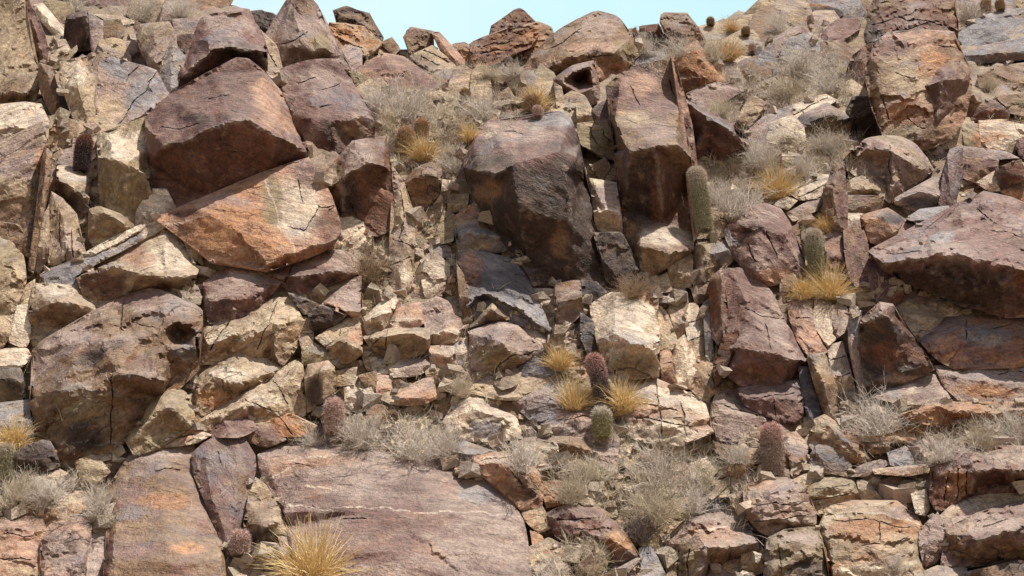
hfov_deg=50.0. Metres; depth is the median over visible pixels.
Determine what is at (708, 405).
stone
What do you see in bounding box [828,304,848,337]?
rock column
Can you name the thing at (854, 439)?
rock
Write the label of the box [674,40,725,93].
rock column
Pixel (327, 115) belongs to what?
rock slab
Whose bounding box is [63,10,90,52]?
rock block
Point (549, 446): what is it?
rock
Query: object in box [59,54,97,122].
rock block
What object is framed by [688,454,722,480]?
rock
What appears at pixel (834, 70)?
rock
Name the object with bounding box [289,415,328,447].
dry bush
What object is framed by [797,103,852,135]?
rock
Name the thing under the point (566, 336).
rock
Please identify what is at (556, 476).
rock
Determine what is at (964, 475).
boulder
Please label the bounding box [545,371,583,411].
rock
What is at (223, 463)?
rock slab
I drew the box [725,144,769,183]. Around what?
rock
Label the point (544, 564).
dry bush
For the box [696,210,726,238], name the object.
rock block
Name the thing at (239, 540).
barrel cactus
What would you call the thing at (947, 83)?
rock
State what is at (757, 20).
rock
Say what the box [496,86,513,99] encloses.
rock slab
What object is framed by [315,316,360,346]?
rock block
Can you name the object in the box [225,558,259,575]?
rock
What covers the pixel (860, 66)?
rock block
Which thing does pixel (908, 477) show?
rock
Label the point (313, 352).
rock block
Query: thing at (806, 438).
rock
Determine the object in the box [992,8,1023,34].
rock slab
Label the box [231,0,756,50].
sky
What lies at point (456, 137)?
dry bush
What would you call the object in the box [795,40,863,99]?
dry bush
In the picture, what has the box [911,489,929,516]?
boulder
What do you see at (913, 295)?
rock
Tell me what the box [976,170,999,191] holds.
rock block
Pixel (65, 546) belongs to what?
rock
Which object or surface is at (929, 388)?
rock slab
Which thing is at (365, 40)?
rock
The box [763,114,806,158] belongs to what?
rock
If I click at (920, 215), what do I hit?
boulder
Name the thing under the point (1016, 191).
rock block
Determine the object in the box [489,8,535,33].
rock block
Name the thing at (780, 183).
grass tuft
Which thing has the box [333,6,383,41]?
rock
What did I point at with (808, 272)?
rock
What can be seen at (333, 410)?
barrel cactus
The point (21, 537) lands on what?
rock
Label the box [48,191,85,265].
rock
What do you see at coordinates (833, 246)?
rock
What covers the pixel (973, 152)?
boulder
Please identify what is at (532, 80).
rock
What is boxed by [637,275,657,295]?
rock
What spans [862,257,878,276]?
boulder
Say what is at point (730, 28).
grass tuft
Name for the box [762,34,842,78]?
dry bush
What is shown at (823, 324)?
rock column
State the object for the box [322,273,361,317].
rock
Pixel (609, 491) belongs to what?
stone
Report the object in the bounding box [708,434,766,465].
dry bush
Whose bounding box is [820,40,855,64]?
rock
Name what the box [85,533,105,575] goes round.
rock slab
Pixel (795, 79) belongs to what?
rock
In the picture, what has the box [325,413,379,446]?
rock
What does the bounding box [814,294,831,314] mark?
rock
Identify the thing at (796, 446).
stone
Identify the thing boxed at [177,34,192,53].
rock slab
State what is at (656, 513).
dry bush
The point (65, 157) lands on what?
stone
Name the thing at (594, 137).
rock block
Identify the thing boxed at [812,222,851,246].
rock
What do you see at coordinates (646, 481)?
rock
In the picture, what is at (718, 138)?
rock
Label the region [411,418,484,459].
dry bush
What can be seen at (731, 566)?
rock
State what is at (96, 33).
rock slab
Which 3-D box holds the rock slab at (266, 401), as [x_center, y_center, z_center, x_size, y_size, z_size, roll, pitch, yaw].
[-3.392,1.378,14.273,1.396,1.298,1.381,6,-23,-14]
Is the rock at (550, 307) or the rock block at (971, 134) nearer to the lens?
the rock at (550, 307)
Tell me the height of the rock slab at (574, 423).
1.145 m
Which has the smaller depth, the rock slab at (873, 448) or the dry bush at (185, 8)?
the rock slab at (873, 448)
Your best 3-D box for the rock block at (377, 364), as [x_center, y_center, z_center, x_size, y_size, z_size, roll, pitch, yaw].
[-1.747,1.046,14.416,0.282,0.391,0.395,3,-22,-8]
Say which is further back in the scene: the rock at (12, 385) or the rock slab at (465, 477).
the rock at (12, 385)
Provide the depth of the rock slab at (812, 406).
13.84 m
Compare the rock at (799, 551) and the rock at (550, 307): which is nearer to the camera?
the rock at (799, 551)
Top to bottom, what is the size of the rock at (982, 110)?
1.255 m
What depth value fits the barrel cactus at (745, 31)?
26.38 m
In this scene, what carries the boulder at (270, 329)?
on the hillside
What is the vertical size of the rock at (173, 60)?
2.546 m
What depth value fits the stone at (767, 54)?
23.50 m
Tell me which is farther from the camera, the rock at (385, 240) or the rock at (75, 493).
the rock at (385, 240)
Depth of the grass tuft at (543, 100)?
19.77 m
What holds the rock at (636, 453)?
on the hillside
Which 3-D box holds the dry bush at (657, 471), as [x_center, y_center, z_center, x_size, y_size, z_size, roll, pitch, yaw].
[1.647,2.055,13.012,1.283,0.970,1.049,1,-21,15]
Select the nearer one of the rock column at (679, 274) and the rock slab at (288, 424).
the rock slab at (288, 424)
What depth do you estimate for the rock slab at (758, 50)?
25.16 m
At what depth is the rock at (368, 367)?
14.45 m
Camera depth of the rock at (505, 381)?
14.04 m
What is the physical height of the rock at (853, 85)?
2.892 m
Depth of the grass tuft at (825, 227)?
16.18 m
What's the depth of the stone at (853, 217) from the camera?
16.37 m
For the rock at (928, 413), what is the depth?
13.22 m
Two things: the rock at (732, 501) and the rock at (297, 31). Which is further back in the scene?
the rock at (297, 31)
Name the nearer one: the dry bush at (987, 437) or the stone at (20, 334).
the dry bush at (987, 437)
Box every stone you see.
[0,312,14,348]
[8,304,30,347]
[18,279,34,304]
[33,3,63,35]
[57,147,90,165]
[112,445,125,457]
[336,367,356,386]
[344,383,357,406]
[358,371,376,392]
[363,297,398,333]
[389,302,424,327]
[396,119,413,143]
[420,251,450,279]
[424,89,449,100]
[428,243,450,257]
[429,117,445,145]
[435,211,454,244]
[439,179,454,198]
[447,193,468,212]
[544,496,562,507]
[554,82,564,102]
[607,477,629,489]
[607,490,632,509]
[616,453,633,473]
[641,291,658,318]
[700,354,713,381]
[702,394,714,415]
[707,475,730,498]
[727,444,760,478]
[736,96,765,127]
[754,43,776,77]
[779,273,796,303]
[783,431,808,462]
[848,195,890,212]
[848,212,865,223]
[874,476,907,485]
[887,446,914,466]
[914,565,966,575]
[941,127,963,149]
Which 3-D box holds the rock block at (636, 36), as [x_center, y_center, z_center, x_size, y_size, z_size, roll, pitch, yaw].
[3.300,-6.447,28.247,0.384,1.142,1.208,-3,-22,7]
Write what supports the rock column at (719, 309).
on the hillside
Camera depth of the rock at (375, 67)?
22.72 m
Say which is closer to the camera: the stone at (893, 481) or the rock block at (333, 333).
the stone at (893, 481)
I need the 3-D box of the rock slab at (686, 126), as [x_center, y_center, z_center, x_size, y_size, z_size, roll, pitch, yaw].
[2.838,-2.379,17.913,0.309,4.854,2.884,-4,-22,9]
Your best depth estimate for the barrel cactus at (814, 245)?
15.50 m
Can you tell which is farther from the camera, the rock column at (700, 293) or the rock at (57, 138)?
the rock at (57, 138)
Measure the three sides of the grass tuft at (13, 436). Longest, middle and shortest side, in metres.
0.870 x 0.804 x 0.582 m
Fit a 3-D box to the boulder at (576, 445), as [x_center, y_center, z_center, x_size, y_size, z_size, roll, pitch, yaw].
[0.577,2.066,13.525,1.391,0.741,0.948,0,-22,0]
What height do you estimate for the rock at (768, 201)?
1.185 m
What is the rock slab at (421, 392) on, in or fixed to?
on the hillside
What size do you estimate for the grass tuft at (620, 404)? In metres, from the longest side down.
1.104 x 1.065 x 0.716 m
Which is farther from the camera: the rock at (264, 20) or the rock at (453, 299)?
the rock at (264, 20)
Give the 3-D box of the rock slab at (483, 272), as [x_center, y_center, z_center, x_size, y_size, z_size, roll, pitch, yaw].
[-0.129,0.010,15.683,1.325,1.829,1.625,0,-22,0]
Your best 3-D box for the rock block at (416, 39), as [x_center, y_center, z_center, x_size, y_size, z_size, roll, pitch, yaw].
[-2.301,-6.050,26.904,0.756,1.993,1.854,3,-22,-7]
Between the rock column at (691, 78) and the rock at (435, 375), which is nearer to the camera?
the rock at (435, 375)
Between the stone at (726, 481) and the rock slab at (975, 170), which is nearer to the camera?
the stone at (726, 481)
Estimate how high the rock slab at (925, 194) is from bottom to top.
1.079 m
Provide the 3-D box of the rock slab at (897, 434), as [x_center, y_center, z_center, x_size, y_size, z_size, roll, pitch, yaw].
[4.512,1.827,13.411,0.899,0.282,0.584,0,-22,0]
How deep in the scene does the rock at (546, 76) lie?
22.08 m
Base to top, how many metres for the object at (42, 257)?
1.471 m
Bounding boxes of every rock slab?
[39,231,142,284]
[75,0,129,8]
[81,220,150,256]
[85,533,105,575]
[88,11,103,53]
[94,14,134,25]
[95,56,168,125]
[103,445,225,575]
[124,41,144,63]
[135,21,176,73]
[161,430,210,448]
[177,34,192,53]
[184,243,202,265]
[191,437,255,555]
[195,352,280,415]
[197,360,306,430]
[206,419,257,437]
[243,477,286,544]
[244,423,286,446]
[257,440,531,575]
[269,413,317,437]
[280,59,375,154]
[324,136,393,236]
[348,71,367,86]
[375,47,397,54]
[376,375,393,402]
[387,356,429,377]
[394,377,437,405]
[405,158,428,167]
[410,45,456,71]
[431,32,467,65]
[447,440,493,460]
[454,466,473,478]
[456,264,472,322]
[457,249,550,331]
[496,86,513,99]
[530,530,550,557]
[535,407,619,473]
[628,497,695,550]
[632,51,664,63]
[671,56,698,241]
[713,328,739,389]
[720,267,806,386]
[736,379,803,424]
[743,0,777,14]
[747,104,793,144]
[748,45,761,56]
[786,299,827,354]
[792,94,837,117]
[798,366,823,419]
[807,352,837,419]
[848,310,867,396]
[857,431,915,443]
[864,441,889,454]
[870,371,952,404]
[894,177,941,211]
[898,223,914,233]
[958,13,1010,45]
[962,37,1023,63]
[962,157,998,182]
[977,62,1023,91]
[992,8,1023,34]
[995,92,1023,116]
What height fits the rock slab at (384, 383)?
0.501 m
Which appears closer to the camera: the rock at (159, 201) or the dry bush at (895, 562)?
the dry bush at (895, 562)
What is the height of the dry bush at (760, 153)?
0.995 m
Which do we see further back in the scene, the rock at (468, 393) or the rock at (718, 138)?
the rock at (718, 138)
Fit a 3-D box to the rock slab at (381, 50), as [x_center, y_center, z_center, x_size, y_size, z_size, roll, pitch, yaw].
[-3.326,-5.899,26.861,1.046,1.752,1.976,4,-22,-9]
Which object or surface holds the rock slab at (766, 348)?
on the rock slab at (783, 403)
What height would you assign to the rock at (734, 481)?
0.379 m
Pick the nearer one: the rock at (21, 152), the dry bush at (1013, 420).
the dry bush at (1013, 420)
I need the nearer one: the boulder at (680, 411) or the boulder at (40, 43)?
the boulder at (680, 411)
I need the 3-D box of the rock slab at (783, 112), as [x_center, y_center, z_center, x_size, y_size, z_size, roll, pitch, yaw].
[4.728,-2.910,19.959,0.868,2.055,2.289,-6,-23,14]
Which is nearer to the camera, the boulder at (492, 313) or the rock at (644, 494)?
the rock at (644, 494)
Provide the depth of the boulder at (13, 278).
15.19 m
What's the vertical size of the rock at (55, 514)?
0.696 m
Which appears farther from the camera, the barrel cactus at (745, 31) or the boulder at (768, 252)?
the barrel cactus at (745, 31)
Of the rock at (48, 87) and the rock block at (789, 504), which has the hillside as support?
the rock at (48, 87)
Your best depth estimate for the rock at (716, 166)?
17.75 m
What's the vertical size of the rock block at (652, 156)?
6.292 m
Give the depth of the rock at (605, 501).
12.47 m
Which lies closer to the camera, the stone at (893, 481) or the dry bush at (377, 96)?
the stone at (893, 481)
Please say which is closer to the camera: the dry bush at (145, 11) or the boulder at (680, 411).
the boulder at (680, 411)
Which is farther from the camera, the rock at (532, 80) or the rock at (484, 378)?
the rock at (532, 80)
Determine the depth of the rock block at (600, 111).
19.70 m
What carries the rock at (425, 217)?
on the hillside
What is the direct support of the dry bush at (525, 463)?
on the hillside
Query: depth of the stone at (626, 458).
13.23 m
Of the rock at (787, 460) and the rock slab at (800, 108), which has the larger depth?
the rock slab at (800, 108)
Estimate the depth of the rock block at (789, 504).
12.18 m
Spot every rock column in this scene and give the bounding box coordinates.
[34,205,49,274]
[389,166,414,291]
[604,167,615,180]
[650,272,671,292]
[660,349,674,383]
[667,253,692,288]
[672,334,696,388]
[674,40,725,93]
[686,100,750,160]
[690,361,715,402]
[691,282,708,303]
[703,298,713,361]
[709,268,728,345]
[812,305,836,346]
[826,341,855,399]
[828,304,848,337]
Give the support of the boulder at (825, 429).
on the hillside
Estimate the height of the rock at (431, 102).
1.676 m
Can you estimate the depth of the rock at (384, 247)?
15.98 m
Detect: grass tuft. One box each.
[0,413,47,451]
[248,510,388,575]
[390,127,448,162]
[454,116,486,142]
[514,81,560,110]
[536,337,582,371]
[540,368,599,410]
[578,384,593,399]
[587,371,658,416]
[716,34,755,63]
[721,15,743,32]
[743,159,814,200]
[781,270,825,302]
[798,256,866,300]
[808,211,838,232]
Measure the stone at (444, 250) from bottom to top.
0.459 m
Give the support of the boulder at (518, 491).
on the boulder at (535, 520)
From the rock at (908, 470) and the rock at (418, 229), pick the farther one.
the rock at (418, 229)
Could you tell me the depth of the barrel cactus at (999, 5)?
29.26 m
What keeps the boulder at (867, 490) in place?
on the hillside
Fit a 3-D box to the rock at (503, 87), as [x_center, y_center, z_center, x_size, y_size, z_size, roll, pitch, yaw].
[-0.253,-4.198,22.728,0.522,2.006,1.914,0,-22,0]
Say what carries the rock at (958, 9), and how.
on the hillside
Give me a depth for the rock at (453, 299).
15.34 m
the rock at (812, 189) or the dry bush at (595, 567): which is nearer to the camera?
the dry bush at (595, 567)
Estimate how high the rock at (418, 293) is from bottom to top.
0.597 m
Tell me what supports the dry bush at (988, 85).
on the rock slab at (1014, 73)
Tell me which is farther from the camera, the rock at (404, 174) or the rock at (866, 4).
the rock at (866, 4)
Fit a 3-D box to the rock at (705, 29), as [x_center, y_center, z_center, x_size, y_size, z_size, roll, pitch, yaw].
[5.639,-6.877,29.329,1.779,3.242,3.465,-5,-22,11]
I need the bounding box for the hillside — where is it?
[1,1,1023,575]
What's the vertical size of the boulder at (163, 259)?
1.920 m
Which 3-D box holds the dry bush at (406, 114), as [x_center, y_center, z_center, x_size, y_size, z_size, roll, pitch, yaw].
[-1.872,-3.345,19.077,1.746,1.175,1.989,-12,-25,27]
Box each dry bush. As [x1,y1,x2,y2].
[0,461,49,509]
[12,467,83,510]
[56,473,132,524]
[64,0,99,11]
[98,0,163,22]
[154,0,204,17]
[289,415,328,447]
[323,398,401,457]
[329,235,401,284]
[343,64,455,125]
[359,78,405,113]
[365,407,462,465]
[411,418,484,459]
[423,140,463,173]
[439,367,482,398]
[445,120,467,148]
[450,81,510,121]
[470,56,504,85]
[481,427,568,476]
[489,52,535,82]
[530,453,606,507]
[532,551,574,575]
[535,529,624,575]
[560,448,625,489]
[584,44,602,56]
[606,265,658,301]
[607,460,698,532]
[609,429,705,491]
[611,505,664,543]
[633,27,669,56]
[652,18,708,60]
[664,453,727,499]
[669,477,730,515]
[681,167,782,224]
[692,32,739,62]
[702,85,748,116]
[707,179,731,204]
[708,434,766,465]
[727,127,793,175]
[757,58,833,98]
[761,5,797,33]
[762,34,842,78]
[779,148,832,178]
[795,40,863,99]
[802,118,854,154]
[833,367,924,442]
[881,549,910,570]
[906,423,985,466]
[949,411,1011,450]
[956,0,1000,23]
[970,398,1023,439]
[972,69,1008,92]
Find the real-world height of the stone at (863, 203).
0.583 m
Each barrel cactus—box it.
[0,442,16,478]
[72,132,93,174]
[228,527,252,556]
[322,397,345,435]
[395,124,414,155]
[413,117,429,138]
[459,87,470,99]
[522,93,541,113]
[531,105,543,118]
[583,351,614,418]
[590,404,613,440]
[685,165,714,233]
[705,16,714,26]
[741,25,750,36]
[747,42,755,53]
[757,420,786,476]
[803,226,825,280]
[979,0,992,13]
[994,0,1005,11]
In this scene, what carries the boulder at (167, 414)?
on the hillside
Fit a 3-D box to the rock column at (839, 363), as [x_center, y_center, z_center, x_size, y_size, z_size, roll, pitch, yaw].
[4.321,1.100,14.431,0.300,1.029,0.909,-5,-23,13]
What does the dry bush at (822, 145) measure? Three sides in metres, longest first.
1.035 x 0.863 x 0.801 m
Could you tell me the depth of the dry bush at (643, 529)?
12.16 m
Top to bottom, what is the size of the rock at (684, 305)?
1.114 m
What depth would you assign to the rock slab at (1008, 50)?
24.41 m
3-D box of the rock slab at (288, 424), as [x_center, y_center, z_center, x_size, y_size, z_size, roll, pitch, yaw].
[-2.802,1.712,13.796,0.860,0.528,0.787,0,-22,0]
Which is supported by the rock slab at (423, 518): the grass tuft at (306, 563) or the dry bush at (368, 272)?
the grass tuft at (306, 563)
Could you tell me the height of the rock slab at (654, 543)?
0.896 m
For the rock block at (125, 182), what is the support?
on the hillside
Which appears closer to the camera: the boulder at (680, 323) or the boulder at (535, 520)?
the boulder at (535, 520)
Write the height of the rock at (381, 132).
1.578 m
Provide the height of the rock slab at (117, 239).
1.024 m
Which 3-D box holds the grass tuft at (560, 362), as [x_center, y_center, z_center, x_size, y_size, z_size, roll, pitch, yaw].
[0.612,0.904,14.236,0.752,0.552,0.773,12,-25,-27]
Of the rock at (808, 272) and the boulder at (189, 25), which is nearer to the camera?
the rock at (808, 272)
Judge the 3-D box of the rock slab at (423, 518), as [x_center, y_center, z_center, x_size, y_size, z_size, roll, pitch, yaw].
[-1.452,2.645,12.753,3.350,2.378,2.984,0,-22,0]
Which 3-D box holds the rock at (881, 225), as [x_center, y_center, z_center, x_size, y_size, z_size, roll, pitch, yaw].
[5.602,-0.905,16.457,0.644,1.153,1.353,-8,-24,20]
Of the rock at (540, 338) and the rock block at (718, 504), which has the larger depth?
the rock at (540, 338)
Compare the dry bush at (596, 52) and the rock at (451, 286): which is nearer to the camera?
the rock at (451, 286)
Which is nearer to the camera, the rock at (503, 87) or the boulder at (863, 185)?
the boulder at (863, 185)
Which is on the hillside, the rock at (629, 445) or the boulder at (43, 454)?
the boulder at (43, 454)
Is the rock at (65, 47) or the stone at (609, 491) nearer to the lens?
the stone at (609, 491)
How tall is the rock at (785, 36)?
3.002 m
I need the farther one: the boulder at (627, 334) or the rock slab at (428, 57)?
the rock slab at (428, 57)
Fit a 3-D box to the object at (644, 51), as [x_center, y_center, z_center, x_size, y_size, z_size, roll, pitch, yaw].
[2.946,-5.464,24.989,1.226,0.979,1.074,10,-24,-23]
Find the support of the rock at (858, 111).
on the hillside
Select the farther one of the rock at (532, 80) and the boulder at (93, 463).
the rock at (532, 80)
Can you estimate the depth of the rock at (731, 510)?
12.77 m
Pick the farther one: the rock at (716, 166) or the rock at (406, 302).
the rock at (716, 166)
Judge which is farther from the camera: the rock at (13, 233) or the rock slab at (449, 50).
the rock slab at (449, 50)
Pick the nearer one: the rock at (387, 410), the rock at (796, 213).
the rock at (387, 410)
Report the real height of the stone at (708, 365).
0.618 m
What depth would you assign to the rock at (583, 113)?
19.50 m
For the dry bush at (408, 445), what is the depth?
12.99 m
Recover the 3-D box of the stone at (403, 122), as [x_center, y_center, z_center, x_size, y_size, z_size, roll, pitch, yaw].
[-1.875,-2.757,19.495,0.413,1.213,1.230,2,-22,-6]
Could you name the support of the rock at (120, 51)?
on the hillside
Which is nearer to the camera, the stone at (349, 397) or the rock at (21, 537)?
the rock at (21, 537)
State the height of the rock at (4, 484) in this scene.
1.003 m
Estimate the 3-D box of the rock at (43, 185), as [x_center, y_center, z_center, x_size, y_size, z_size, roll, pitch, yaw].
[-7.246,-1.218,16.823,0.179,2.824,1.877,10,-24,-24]
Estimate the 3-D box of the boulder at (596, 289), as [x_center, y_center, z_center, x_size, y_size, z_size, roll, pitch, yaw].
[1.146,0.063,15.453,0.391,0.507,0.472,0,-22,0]
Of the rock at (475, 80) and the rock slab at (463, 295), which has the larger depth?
the rock at (475, 80)
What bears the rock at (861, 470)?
on the hillside
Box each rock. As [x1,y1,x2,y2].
[0,121,48,257]
[0,221,28,264]
[0,347,30,367]
[0,368,26,401]
[0,399,35,443]
[0,450,16,494]
[0,515,45,575]
[2,487,68,527]
[11,475,56,496]
[28,147,51,273]
[28,282,96,346]
[30,0,42,4]
[38,63,61,114]
[40,516,92,575]
[42,0,74,23]
[47,39,72,70]
[48,114,78,149]
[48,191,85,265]
[60,96,70,117]
[64,489,87,516]
[71,115,115,150]
[72,489,108,535]
[97,37,131,64]
[102,19,125,38]
[127,0,163,22]
[135,188,175,241]
[159,0,189,26]
[159,39,185,93]
[168,283,201,305]
[190,0,232,10]
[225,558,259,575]
[231,525,260,566]
[251,10,275,32]
[257,568,280,575]
[260,563,284,568]
[265,0,352,72]
[288,292,319,314]
[298,316,313,350]
[307,304,346,336]
[319,387,352,426]
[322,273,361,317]
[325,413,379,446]
[328,216,372,253]
[329,22,381,57]
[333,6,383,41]
[339,376,380,412]
[341,44,362,74]
[356,77,396,118]
[359,53,439,91]
[361,343,387,371]
[363,272,389,288]
[365,404,399,442]
[367,245,390,271]
[374,112,398,145]
[375,233,388,245]
[381,378,407,404]
[382,37,399,54]
[390,154,405,166]
[391,419,427,449]
[393,292,411,313]
[394,443,435,460]
[395,96,435,121]
[396,166,417,180]
[397,405,434,426]
[404,162,441,207]
[409,276,424,298]
[412,206,429,220]
[414,253,427,268]
[415,224,433,254]
[421,275,445,298]
[424,199,446,222]
[425,361,441,387]
[428,345,456,367]
[429,425,460,455]
[430,392,454,414]
[431,147,464,179]
[436,95,459,118]
[441,394,522,441]
[444,268,458,296]
[446,296,462,320]
[447,371,472,397]
[448,68,470,98]
[450,177,475,204]
[452,42,470,61]
[458,99,498,123]
[469,26,539,67]
[470,63,492,102]
[470,370,491,383]
[470,376,555,400]
[476,441,505,451]
[489,68,507,96]
[492,366,521,389]
[499,400,522,421]
[500,99,531,117]
[508,70,536,98]
[512,383,562,422]
[512,415,537,440]
[516,440,558,482]
[518,21,553,56]
[519,347,558,378]
[520,326,546,346]
[529,537,570,575]
[531,63,555,109]
[533,288,554,312]
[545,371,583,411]
[547,91,594,126]
[547,320,581,350]
[553,60,599,105]
[553,457,599,478]
[558,348,588,377]
[562,539,610,575]
[576,104,592,122]
[576,476,606,509]
[583,374,627,398]
[612,565,635,575]
[616,511,627,529]
[619,436,633,455]
[630,440,656,466]
[630,465,659,491]
[632,552,639,575]
[633,492,666,503]
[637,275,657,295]
[656,444,687,462]
[660,12,705,47]
[665,461,690,490]
[668,287,688,312]
[686,82,745,108]
[687,439,712,455]
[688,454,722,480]
[697,160,727,180]
[699,14,752,45]
[707,182,727,214]
[710,389,766,441]
[711,465,731,498]
[713,434,737,458]
[714,376,732,393]
[715,497,734,515]
[721,61,744,104]
[721,558,740,573]
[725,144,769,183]
[725,184,773,212]
[726,29,764,55]
[728,477,748,493]
[728,493,745,518]
[737,55,773,88]
[739,431,748,443]
[740,545,763,574]
[746,76,791,114]
[747,468,756,482]
[748,5,786,45]
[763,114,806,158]
[763,526,828,575]
[764,160,812,195]
[765,21,809,58]
[770,0,812,28]
[773,64,816,92]
[774,196,797,209]
[775,468,792,478]
[779,33,822,59]
[782,447,790,469]
[785,173,828,200]
[787,200,822,221]
[790,453,809,478]
[792,223,813,252]
[795,425,811,450]
[796,259,835,286]
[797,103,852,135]
[806,130,843,175]
[808,0,835,6]
[808,10,838,36]
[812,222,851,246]
[814,58,846,86]
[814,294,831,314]
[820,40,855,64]
[824,234,845,273]
[827,79,867,112]
[832,139,850,178]
[834,0,865,17]
[836,383,881,451]
[837,273,876,316]
[843,219,868,286]
[845,18,866,48]
[845,95,880,135]
[848,459,888,476]
[859,302,934,395]
[860,207,907,244]
[861,0,872,14]
[864,0,958,46]
[868,267,904,306]
[872,464,930,476]
[881,475,914,499]
[890,405,925,446]
[892,401,1023,425]
[896,299,944,342]
[900,286,933,304]
[910,436,964,474]
[917,145,963,184]
[919,315,1023,369]
[925,61,969,126]
[926,297,962,316]
[926,425,957,438]
[934,365,1023,401]
[956,0,985,25]
[966,98,1009,121]
[991,0,1016,12]
[1015,0,1023,8]
[1016,136,1023,158]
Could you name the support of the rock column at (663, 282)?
on the hillside
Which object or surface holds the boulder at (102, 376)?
on the hillside
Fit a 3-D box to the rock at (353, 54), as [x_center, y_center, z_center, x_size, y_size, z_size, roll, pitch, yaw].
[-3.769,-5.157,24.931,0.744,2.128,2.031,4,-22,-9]
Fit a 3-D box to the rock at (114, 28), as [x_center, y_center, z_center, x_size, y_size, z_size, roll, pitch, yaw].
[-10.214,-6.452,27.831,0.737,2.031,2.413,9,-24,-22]
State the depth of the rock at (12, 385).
13.86 m
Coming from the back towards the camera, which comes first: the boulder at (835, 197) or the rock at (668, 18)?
the rock at (668, 18)
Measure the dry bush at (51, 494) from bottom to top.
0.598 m
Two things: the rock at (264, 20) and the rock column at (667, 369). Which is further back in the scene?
the rock at (264, 20)
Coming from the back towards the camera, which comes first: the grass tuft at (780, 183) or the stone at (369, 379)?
the grass tuft at (780, 183)
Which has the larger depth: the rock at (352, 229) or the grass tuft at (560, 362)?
the rock at (352, 229)
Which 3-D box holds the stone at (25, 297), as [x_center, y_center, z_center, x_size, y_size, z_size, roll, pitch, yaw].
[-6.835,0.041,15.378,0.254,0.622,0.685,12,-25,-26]
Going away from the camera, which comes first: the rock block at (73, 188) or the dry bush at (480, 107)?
the rock block at (73, 188)
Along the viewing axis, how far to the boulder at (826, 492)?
12.51 m
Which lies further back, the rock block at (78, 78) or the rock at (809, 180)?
the rock block at (78, 78)
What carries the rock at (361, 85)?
on the hillside
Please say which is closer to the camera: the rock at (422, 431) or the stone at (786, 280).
the rock at (422, 431)
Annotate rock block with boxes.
[37,468,67,484]
[49,45,77,69]
[55,165,91,219]
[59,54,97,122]
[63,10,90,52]
[97,117,151,224]
[301,342,330,366]
[304,360,336,412]
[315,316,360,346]
[326,325,362,363]
[363,327,429,358]
[369,357,388,374]
[403,26,433,54]
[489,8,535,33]
[577,120,613,160]
[591,99,608,120]
[593,232,640,292]
[605,58,693,275]
[632,32,646,41]
[639,23,663,38]
[665,511,760,575]
[685,302,703,359]
[693,239,733,286]
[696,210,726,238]
[701,499,724,512]
[723,227,740,265]
[743,477,816,535]
[809,3,843,16]
[846,42,872,89]
[962,123,980,146]
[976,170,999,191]
[978,119,1023,150]
[995,159,1023,191]
[1000,181,1023,201]
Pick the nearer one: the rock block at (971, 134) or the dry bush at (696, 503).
the dry bush at (696, 503)
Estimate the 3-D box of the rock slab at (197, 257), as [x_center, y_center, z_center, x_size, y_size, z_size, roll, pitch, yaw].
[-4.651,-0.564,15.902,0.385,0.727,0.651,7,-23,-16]
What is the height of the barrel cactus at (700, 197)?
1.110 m
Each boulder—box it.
[0,0,38,103]
[0,102,48,141]
[0,236,26,315]
[14,439,60,475]
[26,0,48,63]
[29,288,202,468]
[75,228,198,307]
[75,454,109,484]
[88,206,134,246]
[96,454,111,461]
[124,389,194,456]
[145,57,309,207]
[156,157,340,271]
[172,17,200,33]
[177,7,267,88]
[201,297,303,366]
[202,266,281,323]
[261,30,282,77]
[267,250,360,295]
[419,296,462,345]
[453,336,468,365]
[455,201,507,253]
[463,111,605,288]
[467,321,540,374]
[469,303,511,327]
[472,452,543,509]
[504,436,617,477]
[520,506,549,532]
[523,11,638,83]
[542,478,581,502]
[545,503,640,565]
[554,280,583,324]
[580,280,606,302]
[580,312,598,354]
[589,178,622,232]
[589,292,659,379]
[591,157,610,179]
[613,378,713,446]
[639,546,665,575]
[658,307,676,350]
[668,308,688,339]
[724,203,805,286]
[793,473,815,490]
[807,444,851,476]
[807,475,859,516]
[809,414,876,464]
[818,17,861,40]
[819,500,925,575]
[823,161,847,232]
[843,135,933,203]
[846,172,881,195]
[856,479,881,499]
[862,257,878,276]
[864,29,971,150]
[868,191,1023,317]
[906,206,948,222]
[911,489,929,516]
[918,512,944,566]
[929,445,1023,511]
[938,145,962,206]
[939,493,1023,529]
[940,500,1023,567]
[963,146,1018,159]
[966,560,1023,575]
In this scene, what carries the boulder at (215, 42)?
on the hillside
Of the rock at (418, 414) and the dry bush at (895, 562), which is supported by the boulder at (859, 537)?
the dry bush at (895, 562)
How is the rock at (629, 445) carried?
on the stone at (626, 458)
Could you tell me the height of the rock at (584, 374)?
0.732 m
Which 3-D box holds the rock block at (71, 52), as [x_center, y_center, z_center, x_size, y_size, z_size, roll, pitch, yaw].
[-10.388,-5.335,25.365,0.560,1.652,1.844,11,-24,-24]
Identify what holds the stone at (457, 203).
on the stone at (445, 231)
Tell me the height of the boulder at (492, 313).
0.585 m
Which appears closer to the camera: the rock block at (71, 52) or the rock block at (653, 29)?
the rock block at (71, 52)
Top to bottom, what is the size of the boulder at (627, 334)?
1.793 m
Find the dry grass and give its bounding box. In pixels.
[0,0,1023,563]
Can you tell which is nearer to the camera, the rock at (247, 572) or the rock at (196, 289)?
the rock at (247, 572)
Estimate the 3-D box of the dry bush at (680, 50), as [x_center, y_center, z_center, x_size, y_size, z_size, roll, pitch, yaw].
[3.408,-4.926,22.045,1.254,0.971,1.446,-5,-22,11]
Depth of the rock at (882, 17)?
27.38 m
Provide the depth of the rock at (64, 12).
31.35 m

